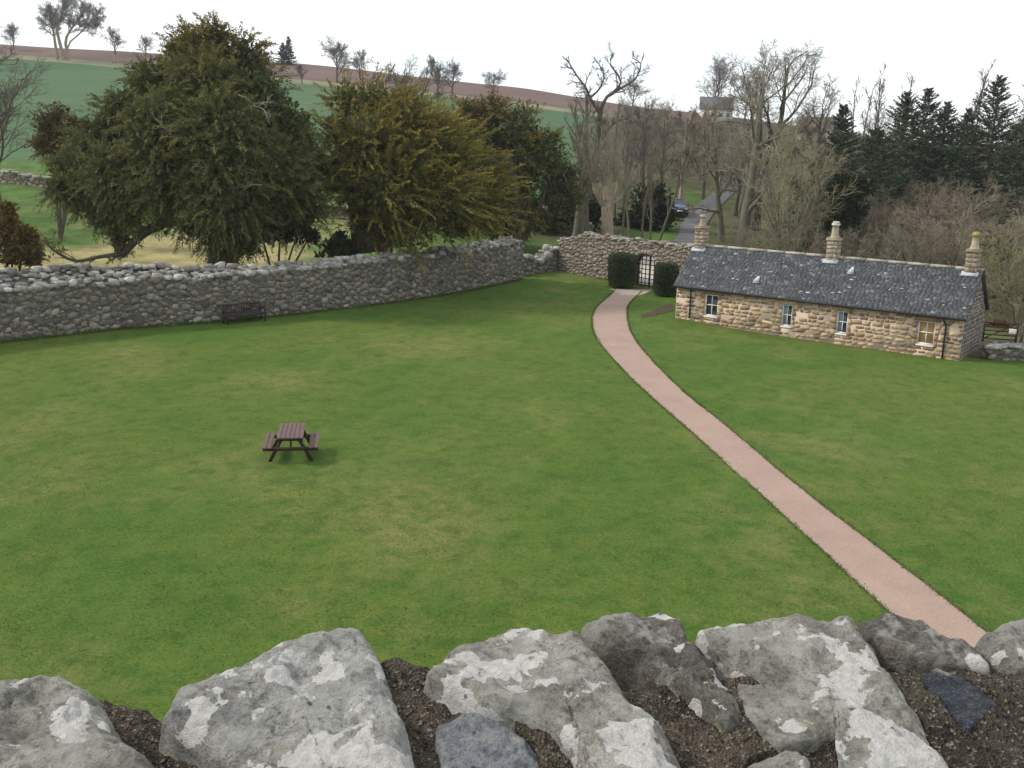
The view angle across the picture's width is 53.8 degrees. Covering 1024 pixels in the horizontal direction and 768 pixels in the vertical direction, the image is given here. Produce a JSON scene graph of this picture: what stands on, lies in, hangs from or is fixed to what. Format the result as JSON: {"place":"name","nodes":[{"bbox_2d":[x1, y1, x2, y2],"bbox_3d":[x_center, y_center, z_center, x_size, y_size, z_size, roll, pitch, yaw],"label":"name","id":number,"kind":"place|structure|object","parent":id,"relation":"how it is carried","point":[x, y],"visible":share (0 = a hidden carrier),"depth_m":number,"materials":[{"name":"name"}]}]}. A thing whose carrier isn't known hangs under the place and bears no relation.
{"place":"outdoors","nodes":[
{"label":"outdoors","id":0,"kind":"place"},
{"bbox_2d":[0,58,603,201],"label":"crop field","id":1,"kind":"structure","parent":0,"point":[71,84],"depth_m":209.05,"materials":[{"name":"plant"}]},
{"bbox_2d":[0,54,614,117],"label":"field margin","id":2,"kind":"object","parent":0,"point":[87,62],"visible":0.39,"depth_m":255.69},
{"bbox_2d":[0,44,707,125],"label":"ploughed field","id":3,"kind":"structure","parent":0,"point":[318,73],"depth_m":274.65,"materials":[{"name":"soil"}]},
{"bbox_2d":[0,21,20,49],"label":"hill tree","id":4,"kind":"object","parent":3,"relation":"on","point":[11,30],"visible":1,"depth_m":277.43,"materials":[{"name":"grey plant"}]},
{"bbox_2d":[98,25,125,54],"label":"hill tree","id":5,"kind":"object","parent":3,"relation":"on","point":[112,33],"visible":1,"depth_m":277.36,"materials":[{"name":"grey plant"}]},
{"bbox_2d":[282,36,296,64],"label":"fir tree","id":6,"kind":"object","parent":3,"relation":"on","point":[287,47],"visible":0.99,"depth_m":282.07,"materials":[{"name":"green plant"}]},
{"bbox_2d":[348,49,375,78],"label":"hill tree","id":7,"kind":"object","parent":3,"relation":"on","point":[358,61],"visible":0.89,"depth_m":268.94,"materials":[{"name":"grey plant"}]},
{"bbox_2d":[620,74,654,104],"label":"hill tree","id":8,"kind":"object","parent":3,"relation":"on","point":[638,89],"visible":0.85,"depth_m":293.16,"materials":[{"name":"grey plant"}]},
{"bbox_2d":[699,96,733,123],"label":"hill house","id":9,"kind":"structure","parent":3,"relation":"on","point":[703,99],"depth_m":271.23,"materials":[{"name":"stone"}]},
{"bbox_2d":[0,271,1023,722],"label":"lawn","id":10,"kind":"structure","parent":0,"point":[530,323],"depth_m":28.10,"materials":[{"name":"green plant"}]},
{"bbox_2d":[221,301,265,324],"bbox_3d":[-13.489,-3.572,50.841,2.120,0.960,0.692,-10,17,-39],"label":"garden bench","id":11,"kind":"object","parent":10,"relation":"on","point":[247,313],"visible":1,"depth_m":50.86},
{"bbox_2d":[0,278,524,342],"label":"wall foot grass","id":12,"kind":"structure","parent":10,"relation":"on","point":[215,321],"depth_m":51.64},
{"bbox_2d":[262,423,319,461],"bbox_3d":[-6.518,1.737,29.891,1.590,0.775,1.600,-1,14,-9],"label":"picnic table","id":13,"kind":"object","parent":10,"relation":"on","point":[291,429],"visible":1,"depth_m":29.44,"materials":[{"name":"wood"}]},
{"bbox_2d":[607,252,636,287],"bbox_3d":[7.094,-7.331,65.181,1.943,2.428,1.937,2,14,0],"label":"clipped bush","id":14,"kind":"object","parent":10,"relation":"on","point":[622,268],"visible":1,"depth_m":64.59,"materials":[{"name":"green plant"}]},
{"bbox_2d":[640,303,673,316],"bbox_3d":[8.587,-4.142,56.571,1.255,0.173,5.394,9,15,28],"label":"planting bed","id":15,"kind":"object","parent":10,"relation":"on","point":[666,308],"visible":1,"depth_m":56.04,"materials":[{"name":"soil"}]},
{"bbox_2d":[653,262,679,296],"bbox_3d":[9.532,-6.452,62.510,1.625,2.236,1.628,2,14,0],"label":"clipped bush","id":16,"kind":"object","parent":10,"relation":"on","point":[665,276],"visible":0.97,"depth_m":61.99,"materials":[{"name":"green plant"}]},
{"bbox_2d":[0,117,1023,344],"bbox_3d":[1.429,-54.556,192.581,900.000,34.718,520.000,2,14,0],"label":"ground","id":17,"kind":"structure","parent":0,"point":[78,244],"depth_m":84.64,"materials":[{"name":"plant"}]},
{"bbox_2d":[0,199,49,270],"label":"yew shrub","id":18,"kind":"object","parent":17,"relation":"on","point":[21,244],"visible":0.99,"depth_m":47.97,"materials":[{"name":"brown plant"}]},
{"bbox_2d":[0,46,50,201],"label":"edge tree","id":19,"kind":"object","parent":17,"relation":"on","point":[4,130],"visible":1,"depth_m":83.25,"materials":[{"name":"grey plant"}]},
{"bbox_2d":[23,101,87,242],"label":"tree","id":20,"kind":"object","parent":17,"relation":"on","point":[49,123],"visible":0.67,"depth_m":73.34,"materials":[{"name":"brown plant"}]},
{"bbox_2d":[35,0,106,59],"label":"hill tree","id":21,"kind":"object","parent":17,"relation":"on","point":[60,16],"visible":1,"depth_m":262.25,"materials":[{"name":"grey plant"}]},
{"bbox_2d":[32,10,339,269],"bbox_3d":[-18.122,-13.684,59.186,18.690,15.415,15.292,9,15,28],"label":"yew tree","id":22,"kind":"object","parent":17,"relation":"on","point":[203,135],"visible":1,"depth_m":55.03,"materials":[{"name":"green plant"}]},
{"bbox_2d":[0,236,524,342],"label":"rubble wall","id":23,"kind":"structure","parent":17,"relation":"on","point":[54,299],"depth_m":50.62,"materials":[{"name":"stone"}]},
{"bbox_2d":[254,225,321,264],"bbox_3d":[-13.114,-7.472,59.142,4.060,4.828,1.608,-2,14,-13],"label":"yew sapling","id":24,"kind":"object","parent":17,"relation":"on","point":[311,236],"visible":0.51,"depth_m":58.92,"materials":[{"name":"green plant"}]},
{"bbox_2d":[0,169,593,234],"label":"field dyke","id":25,"kind":"structure","parent":17,"relation":"on","point":[12,176],"depth_m":96.93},
{"bbox_2d":[318,34,353,82],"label":"hill tree","id":26,"kind":"object","parent":17,"relation":"on","point":[337,51],"visible":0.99,"depth_m":253.40,"materials":[{"name":"grey plant"}]},
{"bbox_2d":[313,228,364,257],"bbox_3d":[-10.322,-7.237,60.006,3.016,4.041,1.719,2,14,0],"label":"yew shrub","id":27,"kind":"object","parent":17,"relation":"on","point":[340,244],"visible":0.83,"depth_m":59.60,"materials":[{"name":"green plant"}]},
{"bbox_2d":[384,54,447,101],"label":"ivy tree","id":28,"kind":"object","parent":17,"relation":"on","point":[431,62],"visible":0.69,"depth_m":191.52,"materials":[{"name":"brown plant"}]},
{"bbox_2d":[307,57,534,273],"bbox_3d":[-5.629,-12.747,60.752,14.160,12.987,14.189,2,14,0],"label":"yew tree","id":29,"kind":"object","parent":17,"relation":"on","point":[413,173],"visible":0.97,"depth_m":58.03,"materials":[{"name":"green plant"}]},
{"bbox_2d":[427,61,451,92],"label":"hill tree","id":30,"kind":"object","parent":17,"relation":"on","point":[438,70],"visible":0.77,"depth_m":247.99,"materials":[{"name":"grey plant"}]},
{"bbox_2d":[436,58,462,94],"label":"hill tree","id":31,"kind":"object","parent":17,"relation":"on","point":[455,69],"visible":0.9,"depth_m":250.93,"materials":[{"name":"grey plant"}]},
{"bbox_2d":[481,69,507,91],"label":"hill tree","id":32,"kind":"object","parent":17,"relation":"on","point":[493,78],"visible":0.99,"depth_m":257.82,"materials":[{"name":"grey plant"}]},
{"bbox_2d":[0,612,1023,767],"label":"parapet wall","id":33,"kind":"structure","parent":17,"relation":"on","point":[659,690],"depth_m":1.80,"materials":[{"name":"stone"}]},
{"bbox_2d":[447,87,594,246],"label":"yew tree","id":34,"kind":"object","parent":17,"relation":"on","point":[557,177],"visible":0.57,"depth_m":75.81,"materials":[{"name":"green plant"}]},
{"bbox_2d":[522,244,559,275],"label":"broken wall","id":35,"kind":"structure","parent":17,"relation":"on","point":[546,258],"depth_m":70.18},
{"bbox_2d":[536,192,613,235],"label":"evergreen bush","id":36,"kind":"object","parent":17,"relation":"on","point":[595,215],"visible":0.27,"depth_m":88.18,"materials":[{"name":"green plant"}]},
{"bbox_2d":[562,93,597,236],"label":"woodland tree","id":37,"kind":"object","parent":17,"relation":"on","point":[578,227],"visible":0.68,"depth_m":82.12,"materials":[{"name":"brown plant"}]},
{"bbox_2d":[571,75,606,232],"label":"woodland tree","id":38,"kind":"object","parent":17,"relation":"on","point":[586,226],"visible":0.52,"depth_m":83.64,"materials":[{"name":"brown plant"}]},
{"bbox_2d":[560,42,652,207],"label":"twisted tree","id":39,"kind":"object","parent":17,"relation":"on","point":[599,119],"visible":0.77,"depth_m":96.28,"materials":[{"name":"brown plant"}]},
{"bbox_2d":[573,117,647,235],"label":"pollard tree","id":40,"kind":"object","parent":17,"relation":"on","point":[605,198],"visible":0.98,"depth_m":78.24,"materials":[{"name":"brown plant"}]},
{"bbox_2d":[600,94,621,222],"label":"sapling","id":41,"kind":"object","parent":17,"relation":"on","point":[614,205],"visible":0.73,"depth_m":91.50,"materials":[{"name":"brown plant"}]},
{"bbox_2d":[557,231,693,293],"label":"gate wall","id":42,"kind":"structure","parent":17,"relation":"on","point":[587,253],"depth_m":67.63,"materials":[{"name":"stone"}]},
{"bbox_2d":[617,107,636,237],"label":"sapling","id":43,"kind":"object","parent":17,"relation":"on","point":[626,203],"visible":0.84,"depth_m":80.79,"materials":[{"name":"brown plant"}]},
{"bbox_2d":[617,120,641,236],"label":"sapling","id":44,"kind":"object","parent":17,"relation":"on","point":[623,211],"visible":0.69,"depth_m":81.70,"materials":[{"name":"brown plant"}]},
{"bbox_2d":[616,103,670,199],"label":"woodland tree","id":45,"kind":"object","parent":17,"relation":"on","point":[646,139],"visible":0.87,"depth_m":108.77,"materials":[{"name":"brown plant"}]},
{"bbox_2d":[613,179,684,230],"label":"evergreen bush","id":46,"kind":"object","parent":17,"relation":"on","point":[659,212],"visible":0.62,"depth_m":91.35,"materials":[{"name":"green plant"}]},
{"bbox_2d":[640,123,658,238],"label":"sapling","id":47,"kind":"object","parent":17,"relation":"on","point":[643,209],"visible":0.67,"depth_m":84.43,"materials":[{"name":"brown plant"}]},
{"bbox_2d":[642,138,659,239],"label":"sapling","id":48,"kind":"object","parent":17,"relation":"on","point":[650,197],"visible":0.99,"depth_m":82.60,"materials":[{"name":"brown plant"}]},
{"bbox_2d":[637,103,681,188],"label":"woodland tree","id":49,"kind":"object","parent":17,"relation":"on","point":[663,140],"visible":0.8,"depth_m":118.84,"materials":[{"name":"brown plant"}]},
{"bbox_2d":[658,122,704,240],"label":"sapling","id":50,"kind":"object","parent":17,"relation":"on","point":[672,201],"visible":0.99,"depth_m":85.13,"materials":[{"name":"brown plant"}]},
{"bbox_2d":[665,106,711,198],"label":"roadside tree","id":51,"kind":"object","parent":17,"relation":"on","point":[687,155],"visible":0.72,"depth_m":111.32,"materials":[{"name":"brown plant"}]},
{"bbox_2d":[686,109,731,199],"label":"woodland tree","id":52,"kind":"object","parent":17,"relation":"on","point":[697,169],"visible":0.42,"depth_m":115.48,"materials":[{"name":"brown plant"}]},
{"bbox_2d":[676,90,749,241],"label":"woodland tree","id":53,"kind":"object","parent":17,"relation":"on","point":[719,190],"visible":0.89,"depth_m":85.96,"materials":[{"name":"brown plant"}]},
{"bbox_2d":[695,52,737,100],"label":"hilltop tree","id":54,"kind":"object","parent":17,"relation":"on","point":[720,76],"visible":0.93,"depth_m":278.05,"materials":[{"name":"grey plant"}]},
{"bbox_2d":[708,223,760,247],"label":"scrub shrub","id":55,"kind":"object","parent":17,"relation":"on","point":[736,239],"visible":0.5,"depth_m":73.34,"materials":[{"name":"brown plant"}]},
{"bbox_2d":[732,91,755,216],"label":"woodland tree","id":56,"kind":"object","parent":17,"relation":"on","point":[735,209],"visible":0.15,"depth_m":102.75,"materials":[{"name":"brown plant"}]},
{"bbox_2d":[688,53,810,246],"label":"woodland tree","id":57,"kind":"object","parent":17,"relation":"on","point":[748,207],"visible":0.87,"depth_m":81.70,"materials":[{"name":"brown plant"}]},
{"bbox_2d":[725,65,775,124],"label":"hilltop tree","id":58,"kind":"object","parent":17,"relation":"on","point":[737,86],"visible":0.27,"depth_m":267.39,"materials":[{"name":"brown plant"}]},
{"bbox_2d":[738,226,793,251],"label":"scrub shrub","id":59,"kind":"object","parent":17,"relation":"on","point":[755,243],"visible":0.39,"depth_m":69.95,"materials":[{"name":"brown plant"}]},
{"bbox_2d":[692,39,840,230],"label":"woodland tree","id":60,"kind":"object","parent":17,"relation":"on","point":[756,208],"visible":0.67,"depth_m":90.65,"materials":[{"name":"brown plant"}]},
{"bbox_2d":[732,118,856,251],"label":"woodland tree","id":61,"kind":"object","parent":17,"relation":"on","point":[776,219],"visible":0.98,"depth_m":70.43,"materials":[{"name":"brown plant"}]},
{"bbox_2d":[762,222,840,254],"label":"scrub shrub","id":62,"kind":"object","parent":17,"relation":"on","point":[810,248],"visible":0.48,"depth_m":67.11,"materials":[{"name":"brown plant"}]},
{"bbox_2d":[581,91,1022,215],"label":"woodland","id":63,"kind":"object","parent":17,"relation":"on","point":[658,111],"visible":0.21,"depth_m":131.63,"materials":[{"name":"plant"}]},
{"bbox_2d":[772,74,854,235],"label":"woodland tree","id":64,"kind":"object","parent":17,"relation":"on","point":[818,125],"visible":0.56,"depth_m":85.71,"materials":[{"name":"brown plant"}]},
{"bbox_2d":[791,142,853,251],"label":"woodland tree","id":65,"kind":"object","parent":17,"relation":"on","point":[824,152],"visible":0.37,"depth_m":76.73,"materials":[{"name":"brown plant"}]},
{"bbox_2d":[765,102,894,255],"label":"spruce tree","id":66,"kind":"object","parent":17,"relation":"on","point":[837,139],"visible":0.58,"depth_m":79.37,"materials":[{"name":"green plant"}]},
{"bbox_2d":[672,214,988,360],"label":"stone cottage","id":67,"kind":"structure","parent":17,"relation":"on","point":[832,295],"depth_m":49.34,"materials":[{"name":"brown stone"}]},
{"bbox_2d":[703,294,718,318],"bbox_3d":[10.477,-4.086,52.992,0.780,1.205,0.195,11,17,35],"label":"window","id":68,"kind":"structure","parent":67,"relation":"in","point":[711,307],"depth_m":53.03,"materials":[{"name":"glass"}]},
{"bbox_2d":[780,304,792,327],"bbox_3d":[13.784,-3.403,50.597,0.560,1.165,0.195,11,17,35],"label":"window","id":69,"kind":"structure","parent":67,"relation":"in","point":[787,309],"depth_m":50.63,"materials":[{"name":"glass"}]},
{"bbox_2d":[835,311,848,335],"bbox_3d":[16.017,-2.956,48.976,0.570,1.165,0.195,11,17,35],"label":"window","id":70,"kind":"structure","parent":67,"relation":"in","point":[842,318],"depth_m":49.00,"materials":[{"name":"glass"}]},
{"bbox_2d":[915,320,935,346],"bbox_3d":[19.153,-2.327,46.700,0.800,1.165,0.195,11,17,35],"label":"window","id":71,"kind":"structure","parent":67,"relation":"in","point":[926,330],"depth_m":46.73,"materials":[{"name":"glass"}]},
{"bbox_2d":[801,196,881,257],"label":"scrub shrub","id":72,"kind":"object","parent":17,"relation":"on","point":[865,226],"visible":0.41,"depth_m":73.01,"materials":[{"name":"brown plant"}]},
{"bbox_2d":[819,170,882,255],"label":"tree","id":73,"kind":"object","parent":17,"relation":"on","point":[850,204],"visible":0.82,"depth_m":71.03,"materials":[{"name":"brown plant"}]},
{"bbox_2d":[811,180,912,256],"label":"scrub shrub","id":74,"kind":"object","parent":17,"relation":"on","point":[875,218],"visible":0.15,"depth_m":80.37,"materials":[{"name":"brown plant"}]},
{"bbox_2d":[813,125,918,259],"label":"spruce tree","id":75,"kind":"object","parent":17,"relation":"on","point":[871,149],"visible":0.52,"depth_m":83.20,"materials":[{"name":"green plant"}]},
{"bbox_2d":[852,79,880,173],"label":"poplar tree","id":76,"kind":"object","parent":17,"relation":"on","point":[869,108],"visible":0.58,"depth_m":108.42,"materials":[{"name":"brown plant"}]},
{"bbox_2d":[825,223,908,260],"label":"scrub shrub","id":77,"kind":"object","parent":17,"relation":"on","point":[849,252],"visible":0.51,"depth_m":67.85,"materials":[{"name":"brown plant"}]},
{"bbox_2d":[864,61,893,178],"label":"poplar tree","id":78,"kind":"object","parent":17,"relation":"on","point":[879,96],"visible":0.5,"depth_m":108.13,"materials":[{"name":"brown plant"}]},
{"bbox_2d":[844,193,937,261],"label":"scrub shrub","id":79,"kind":"object","parent":17,"relation":"on","point":[880,216],"visible":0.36,"depth_m":74.80,"materials":[{"name":"brown plant"}]},
{"bbox_2d":[855,213,951,263],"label":"scrub shrub","id":80,"kind":"object","parent":17,"relation":"on","point":[896,257],"visible":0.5,"depth_m":65.59,"materials":[{"name":"brown plant"}]},
{"bbox_2d":[849,90,960,244],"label":"spruce tree","id":81,"kind":"object","parent":17,"relation":"on","point":[906,103],"visible":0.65,"depth_m":88.59,"materials":[{"name":"green plant"}]},
{"bbox_2d":[865,175,961,260],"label":"scrub shrub","id":82,"kind":"object","parent":17,"relation":"on","point":[912,192],"visible":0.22,"depth_m":79.90,"materials":[{"name":"brown plant"}]},
{"bbox_2d":[862,181,982,263],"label":"scrub shrub","id":83,"kind":"object","parent":17,"relation":"on","point":[939,199],"visible":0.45,"depth_m":73.80,"materials":[{"name":"brown plant"}]},
{"bbox_2d":[878,87,969,236],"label":"spruce tree","id":84,"kind":"object","parent":17,"relation":"on","point":[927,99],"visible":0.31,"depth_m":91.34,"materials":[{"name":"green plant"}]},
{"bbox_2d":[880,101,986,243],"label":"spruce tree","id":85,"kind":"object","parent":17,"relation":"on","point":[948,152],"visible":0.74,"depth_m":86.97,"materials":[{"name":"green plant"}]},
{"bbox_2d":[873,204,999,267],"bbox_3d":[26.307,-8.188,63.937,6.646,6.124,6.904,-9,17,-37],"label":"scrub shrub","id":86,"kind":"object","parent":17,"relation":"on","point":[917,252],"visible":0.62,"depth_m":62.83,"materials":[{"name":"brown plant"}]},
{"bbox_2d":[901,173,1016,264],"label":"scrub shrub","id":87,"kind":"object","parent":17,"relation":"on","point":[989,191],"visible":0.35,"depth_m":78.27,"materials":[{"name":"brown plant"}]},
{"bbox_2d":[895,193,1023,289],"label":"scrub shrub","id":88,"kind":"object","parent":17,"relation":"on","point":[954,220],"visible":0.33,"depth_m":67.91,"materials":[{"name":"brown plant"}]},
{"bbox_2d":[928,107,1009,231],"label":"spruce tree","id":89,"kind":"object","parent":17,"relation":"on","point":[966,119],"visible":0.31,"depth_m":93.46,"materials":[{"name":"green plant"}]},
{"bbox_2d":[926,74,1023,232],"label":"spruce tree","id":90,"kind":"object","parent":17,"relation":"on","point":[993,128],"visible":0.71,"depth_m":89.52,"materials":[{"name":"green plant"}]},
{"bbox_2d":[941,180,1023,251],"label":"scrub shrub","id":91,"kind":"object","parent":17,"relation":"on","point":[993,209],"visible":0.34,"depth_m":75.67,"materials":[{"name":"brown plant"}]},
{"bbox_2d":[953,213,1023,313],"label":"scrub shrub","id":92,"kind":"object","parent":17,"relation":"on","point":[998,256],"visible":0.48,"depth_m":60.07,"materials":[{"name":"brown plant"}]},
{"bbox_2d":[957,200,1023,293],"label":"scrub shrub","id":93,"kind":"object","parent":17,"relation":"on","point":[988,229],"visible":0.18,"depth_m":67.40,"materials":[{"name":"brown plant"}]},
{"bbox_2d":[958,228,1023,325],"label":"scrub shrub","id":94,"kind":"object","parent":17,"relation":"on","point":[1009,285],"visible":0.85,"depth_m":55.96,"materials":[{"name":"brown plant"}]},
{"bbox_2d":[967,117,1023,245],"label":"spruce tree","id":95,"kind":"object","parent":17,"relation":"on","point":[1017,180],"visible":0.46,"depth_m":86.08,"materials":[{"name":"green plant"}]},
{"bbox_2d":[968,121,1023,224],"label":"spruce tree","id":96,"kind":"object","parent":17,"relation":"on","point":[1020,131],"visible":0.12,"depth_m":92.27,"materials":[{"name":"green plant"}]},
{"bbox_2d":[970,232,1023,299],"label":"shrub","id":97,"kind":"object","parent":17,"relation":"on","point":[995,297],"visible":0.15,"depth_m":65.65,"materials":[{"name":"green plant"}]},
{"bbox_2d":[981,320,1018,342],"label":"field gate","id":98,"kind":"structure","parent":17,"relation":"on","point":[998,331],"depth_m":50.50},
{"bbox_2d":[981,341,1023,360],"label":"garden wall","id":99,"kind":"structure","parent":17,"relation":"on","point":[995,350],"depth_m":46.35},
{"bbox_2d":[0,0,1023,152],"label":"sky","id":100,"kind":"structure","parent":0,"point":[943,44],"materials":[{"name":"white"}]},
{"bbox_2d":[639,256,655,285],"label":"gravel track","id":101,"kind":"structure","parent":0,"point":[647,271],"depth_m":72.09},
{"bbox_2d":[644,149,747,256],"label":"road","id":102,"kind":"structure","parent":0,"point":[686,234],"depth_m":98.84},
{"bbox_2d":[592,291,986,647],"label":"path","id":103,"kind":"structure","parent":0,"point":[892,585],"depth_m":26.98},
{"bbox_2d":[611,289,650,294],"bbox_3d":[7.654,-5.803,63.761,2.800,0.057,2.400,2,14,0],"label":"gate apron","id":104,"kind":"object","parent":103,"relation":"on","point":[629,291],"visible":1,"depth_m":64.00,"materials":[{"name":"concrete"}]},
{"bbox_2d":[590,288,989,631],"bbox_3d":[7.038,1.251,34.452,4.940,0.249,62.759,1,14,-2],"label":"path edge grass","id":105,"kind":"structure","parent":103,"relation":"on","point":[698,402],"depth_m":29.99,"materials":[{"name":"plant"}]},
{"bbox_2d":[592,295,988,631],"bbox_3d":[7.032,1.282,34.461,4.718,0.169,62.755,1,14,-2],"label":"path edging","id":106,"kind":"object","parent":103,"relation":"on","point":[917,576],"visible":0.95,"depth_m":27.07,"materials":[{"name":"soil"}]},
{"bbox_2d":[966,337,1019,356],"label":"gravel path","id":107,"kind":"structure","parent":0,"point":[976,353],"depth_m":50.31,"materials":[{"name":"gravel"}]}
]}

